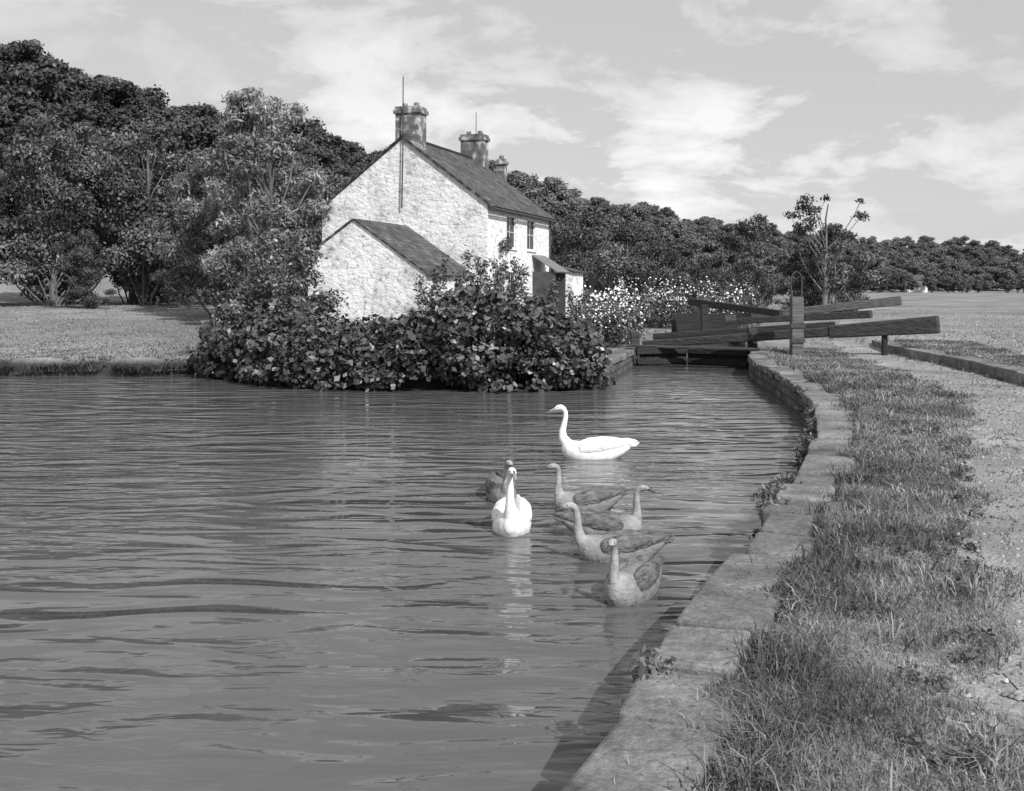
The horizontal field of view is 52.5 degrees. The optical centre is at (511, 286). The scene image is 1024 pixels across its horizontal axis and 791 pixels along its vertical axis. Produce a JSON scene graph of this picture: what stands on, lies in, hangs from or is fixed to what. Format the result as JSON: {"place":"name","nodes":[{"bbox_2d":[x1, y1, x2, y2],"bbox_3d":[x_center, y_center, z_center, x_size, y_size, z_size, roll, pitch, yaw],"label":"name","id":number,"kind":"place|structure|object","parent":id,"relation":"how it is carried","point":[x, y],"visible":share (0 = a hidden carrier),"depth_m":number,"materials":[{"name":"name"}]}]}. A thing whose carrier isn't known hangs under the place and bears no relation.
{"place":"outdoors","nodes":[
{"label":"outdoors","id":0,"kind":"place"},
{"bbox_2d":[0,304,214,357],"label":"meadow grass","id":1,"kind":"structure","parent":0,"point":[101,355],"depth_m":35.32,"materials":[{"name":"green plant"}]},
{"bbox_2d":[0,343,835,790],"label":"water","id":2,"kind":"structure","parent":0,"point":[214,583],"depth_m":8.36,"materials":[{"name":"grey liquid"}]},
{"bbox_2d":[485,460,516,502],"bbox_3d":[-0.117,2.113,11.280,0.342,0.591,1.059,0,0,-9],"label":"cygnet","id":3,"kind":"object","parent":2,"relation":"on","point":[496,486],"visible":0.73,"depth_m":11.06},
{"bbox_2d":[491,467,531,536],"bbox_3d":[0.001,2.030,9.915,0.388,0.756,1.126,0,0,3],"label":"swan","id":4,"kind":"object","parent":2,"relation":"on","point":[511,515],"visible":0.92,"depth_m":9.56,"materials":[{"name":"white"}]},
{"bbox_2d":[542,463,628,511],"bbox_3d":[0.769,2.107,10.752,0.950,0.590,0.326,0,0,-14],"label":"cygnet","id":5,"kind":"object","parent":2,"relation":"on","point":[595,498],"visible":0.83,"depth_m":10.65},
{"bbox_2d":[549,405,639,459],"bbox_3d":[1.107,2.003,14.000,1.229,0.829,0.417,0,0,0],"label":"swan","id":6,"kind":"object","parent":2,"relation":"on","point":[598,448],"visible":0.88,"depth_m":13.87,"materials":[{"name":"white"}]},
{"bbox_2d":[553,485,655,534],"bbox_3d":[0.851,2.113,9.601,0.951,0.580,0.326,0,0,7],"label":"cygnet","id":7,"kind":"object","parent":2,"relation":"on","point":[596,522],"visible":0.77,"depth_m":9.51},
{"bbox_2d":[555,502,675,562],"bbox_3d":[0.877,2.110,8.798,1.039,0.593,0.334,0,0,-5],"label":"cygnet","id":8,"kind":"object","parent":2,"relation":"on","point":[593,547],"visible":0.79,"depth_m":8.71},
{"bbox_2d":[604,538,665,605],"bbox_3d":[0.906,2.110,7.759,0.334,0.610,0.973,0,0,33],"label":"cygnet","id":9,"kind":"object","parent":2,"relation":"on","point":[633,580],"visible":0.91,"depth_m":7.54},
{"bbox_2d":[626,316,940,366],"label":"lock gate","id":10,"kind":"structure","parent":2,"relation":"in","point":[671,348],"depth_m":29.72,"materials":[{"name":"black wood"}]},
{"bbox_2d":[671,296,901,342],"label":"lock gate","id":11,"kind":"structure","parent":2,"relation":"in","point":[704,319],"depth_m":39.23,"materials":[{"name":"black wood"}]},
{"bbox_2d":[0,181,1023,790],"bbox_3d":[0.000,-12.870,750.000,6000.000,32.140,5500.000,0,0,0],"label":"ground","id":12,"kind":"structure","parent":0,"point":[992,303],"depth_m":26.99,"materials":[{"name":"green plant"}]},
{"bbox_2d":[0,359,202,372],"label":"bank rushes","id":13,"kind":"object","parent":12,"relation":"on","point":[6,367],"visible":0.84,"depth_m":26.72,"materials":[{"name":"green plant"}]},
{"bbox_2d":[0,112,354,308],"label":"woodland edge trees","id":14,"kind":"object","parent":12,"relation":"on","point":[60,208],"visible":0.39,"depth_m":59.55,"materials":[{"name":"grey plant"}]},
{"bbox_2d":[147,145,264,315],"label":"willow tree","id":15,"kind":"object","parent":12,"relation":"on","point":[197,215],"visible":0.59,"depth_m":47.77,"materials":[{"name":"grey plant"}]},
{"bbox_2d":[197,240,311,333],"bbox_3d":[-6.965,0.455,27.596,2.386,3.358,2.703,0,0,41],"label":"hazel bush","id":16,"kind":"object","parent":12,"relation":"on","point":[268,262],"visible":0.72,"depth_m":27.28,"materials":[{"name":"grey plant"}]},
{"bbox_2d":[195,85,333,301],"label":"willow tree","id":17,"kind":"object","parent":12,"relation":"on","point":[245,160],"visible":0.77,"depth_m":41.75,"materials":[{"name":"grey plant"}]},
{"bbox_2d":[243,225,348,316],"bbox_3d":[-6.412,0.204,29.539,3.171,3.940,2.800,0,0,16],"label":"hazel bush","id":18,"kind":"object","parent":12,"relation":"on","point":[300,260],"visible":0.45,"depth_m":29.64,"materials":[{"name":"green plant"}]},
{"bbox_2d":[288,294,321,309],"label":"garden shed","id":19,"kind":"structure","parent":12,"relation":"on","point":[303,303],"depth_m":36.40,"materials":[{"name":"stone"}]},
{"bbox_2d":[186,282,615,393],"bbox_3d":[-3.351,1.121,25.427,12.239,2.489,5.907,0,0,19],"label":"waterside bush","id":20,"kind":"object","parent":12,"relation":"on","point":[316,348],"visible":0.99,"depth_m":23.23,"materials":[{"name":"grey plant"}]},
{"bbox_2d":[304,76,586,335],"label":"stone cottage","id":21,"kind":"structure","parent":12,"relation":"on","point":[409,203],"depth_m":40.87,"materials":[{"name":"white stone"}]},
{"bbox_2d":[507,217,532,287],"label":"window glass","id":22,"kind":"structure","parent":21,"relation":"in","point":[511,219],"depth_m":43.32,"materials":[{"name":"black"}]},
{"bbox_2d":[507,216,536,282],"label":"window frames","id":23,"kind":"structure","parent":21,"relation":"in","point":[528,250],"depth_m":45.27,"materials":[{"name":"white paint"}]},
{"bbox_2d":[412,244,587,324],"bbox_3d":[-0.042,0.202,28.614,5.240,2.782,2.571,0,0,-20],"label":"garden shrub","id":24,"kind":"object","parent":12,"relation":"on","point":[573,314],"visible":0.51,"depth_m":28.43,"materials":[{"name":"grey plant"}]},
{"bbox_2d":[0,39,1023,294],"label":"wooded hill trees","id":25,"kind":"object","parent":12,"relation":"on","point":[34,81],"visible":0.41,"depth_m":159.10,"materials":[{"name":"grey plant"}]},
{"bbox_2d":[543,205,586,281],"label":"garden tree","id":26,"kind":"object","parent":12,"relation":"on","point":[557,229],"visible":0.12,"depth_m":60.02,"materials":[{"name":"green plant"}]},
{"bbox_2d":[553,203,631,313],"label":"garden tree","id":27,"kind":"object","parent":12,"relation":"on","point":[609,262],"visible":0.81,"depth_m":57.26,"materials":[{"name":"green plant"}]},
{"bbox_2d":[598,339,659,384],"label":"stone wall","id":28,"kind":"structure","parent":12,"relation":"on","point":[621,367],"depth_m":27.61,"materials":[{"name":"grey stone"}]},
{"bbox_2d":[601,330,666,366],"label":"lock coping stones","id":29,"kind":"object","parent":28,"relation":"on","point":[620,354],"visible":0.45,"depth_m":28.93,"materials":[{"name":"grey stone"}]},
{"bbox_2d":[593,223,668,312],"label":"garden tree","id":30,"kind":"object","parent":12,"relation":"on","point":[638,269],"visible":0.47,"depth_m":61.52,"materials":[{"name":"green plant"}]},
{"bbox_2d":[565,276,763,347],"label":"flower bed","id":31,"kind":"object","parent":12,"relation":"on","point":[615,321],"visible":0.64,"depth_m":44.48,"materials":[{"name":"grey plant"}]},
{"bbox_2d":[646,247,692,308],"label":"garden tree","id":32,"kind":"object","parent":12,"relation":"on","point":[672,257],"visible":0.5,"depth_m":65.43,"materials":[{"name":"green plant"}]},
{"bbox_2d":[645,245,700,293],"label":"garden tree","id":33,"kind":"object","parent":12,"relation":"on","point":[686,262],"visible":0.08,"depth_m":79.53,"materials":[{"name":"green plant"}]},
{"bbox_2d":[671,265,716,312],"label":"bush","id":34,"kind":"object","parent":12,"relation":"on","point":[697,275],"visible":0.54,"depth_m":53.76,"materials":[{"name":"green plant"}]},
{"bbox_2d":[679,256,726,300],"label":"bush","id":35,"kind":"object","parent":12,"relation":"on","point":[705,265],"visible":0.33,"depth_m":71.68,"materials":[{"name":"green plant"}]},
{"bbox_2d":[693,257,738,300],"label":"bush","id":36,"kind":"object","parent":12,"relation":"on","point":[718,264],"visible":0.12,"depth_m":77.62,"materials":[{"name":"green plant"}]},
{"bbox_2d":[705,272,751,312],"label":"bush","id":37,"kind":"object","parent":12,"relation":"on","point":[731,278],"visible":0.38,"depth_m":54.89,"materials":[{"name":"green plant"}]},
{"bbox_2d":[711,212,793,304],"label":"garden tree","id":38,"kind":"object","parent":12,"relation":"on","point":[745,231],"visible":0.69,"depth_m":74.03,"materials":[{"name":"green plant"}]},
{"bbox_2d":[743,268,783,307],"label":"garden tree","id":39,"kind":"object","parent":12,"relation":"on","point":[765,283],"visible":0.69,"depth_m":55.81,"materials":[{"name":"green plant"}]},
{"bbox_2d":[739,342,812,420],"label":"canal wall","id":40,"kind":"structure","parent":12,"relation":"on","point":[787,396],"depth_m":21.58,"materials":[{"name":"grey stone"}]},
{"bbox_2d":[561,341,856,790],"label":"coping stones","id":41,"kind":"object","parent":40,"relation":"on","point":[694,634],"visible":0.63,"depth_m":5.23,"materials":[{"name":"grey stone"}]},
{"bbox_2d":[628,387,818,682],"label":"wall plants","id":42,"kind":"object","parent":40,"relation":"attached to","point":[764,498],"depth_m":8.89,"materials":[{"name":"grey plant"}]},
{"bbox_2d":[789,271,804,354],"bbox_3d":[7.670,0.790,27.985,0.380,2.419,0.310,0,0,0],"label":"paddle gear post","id":43,"kind":"object","parent":12,"relation":"on","point":[796,326],"visible":0.81,"depth_m":27.86,"materials":[{"name":"metal"}]},
{"bbox_2d":[773,250,828,308],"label":"garden tree","id":44,"kind":"object","parent":12,"relation":"on","point":[796,261],"visible":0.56,"depth_m":61.36,"materials":[{"name":"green plant"}]},
{"bbox_2d":[803,261,831,304],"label":"garden tree","id":45,"kind":"object","parent":12,"relation":"on","point":[820,290],"visible":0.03,"depth_m":74.93,"materials":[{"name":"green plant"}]},
{"bbox_2d":[614,338,1023,790],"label":"grass verge","id":46,"kind":"object","parent":12,"relation":"on","point":[830,576],"depth_m":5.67,"materials":[{"name":"plant"}]},
{"bbox_2d":[783,193,869,312],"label":"gnarled tree","id":47,"kind":"object","parent":12,"relation":"on","point":[809,209],"visible":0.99,"depth_m":59.03,"materials":[{"name":"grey plant"}]},
{"bbox_2d":[780,222,888,313],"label":"garden tree","id":48,"kind":"object","parent":12,"relation":"on","point":[861,258],"visible":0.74,"depth_m":60.21,"materials":[{"name":"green plant"}]},
{"bbox_2d":[820,255,869,311],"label":"garden tree","id":49,"kind":"object","parent":12,"relation":"on","point":[855,282],"visible":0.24,"depth_m":61.32,"materials":[{"name":"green plant"}]},
{"bbox_2d":[772,418,997,769],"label":"verge weeds","id":50,"kind":"object","parent":12,"relation":"on","point":[929,742],"visible":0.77,"depth_m":5.70,"materials":[{"name":"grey plant"}]},
{"bbox_2d":[900,275,927,291],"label":"farmhouse","id":51,"kind":"object","parent":12,"relation":"on","point":[920,279],"visible":0.39,"depth_m":329.36,"materials":[{"name":"paint"}]},
{"bbox_2d":[845,267,1023,292],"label":"field hedge trees","id":52,"kind":"object","parent":12,"relation":"on","point":[1010,280],"visible":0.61,"depth_m":316.67,"materials":[{"name":"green plant"}]},
{"bbox_2d":[872,340,1023,384],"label":"stone kerb","id":53,"kind":"structure","parent":12,"relation":"on","point":[1010,374],"depth_m":23.10,"materials":[{"name":"grey stone"}]},
{"bbox_2d":[0,0,1023,253],"label":"sky","id":54,"kind":"structure","parent":0,"point":[728,111],"materials":[{"name":"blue"}]},
{"bbox_2d":[739,309,1023,365],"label":"field grass","id":55,"kind":"structure","parent":0,"point":[967,332],"depth_m":34.96,"materials":[{"name":"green plant"}]},
{"bbox_2d":[832,308,1023,758],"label":"gravel path","id":56,"kind":"structure","parent":0,"point":[989,544],"depth_m":9.98,"materials":[{"name":"grey gravel"}]},
{"bbox_2d":[897,372,1023,780],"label":"pebbles","id":57,"kind":"object","parent":56,"relation":"on","point":[1019,694],"visible":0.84,"depth_m":8.95,"materials":[{"name":"grey gravel"}]}
]}

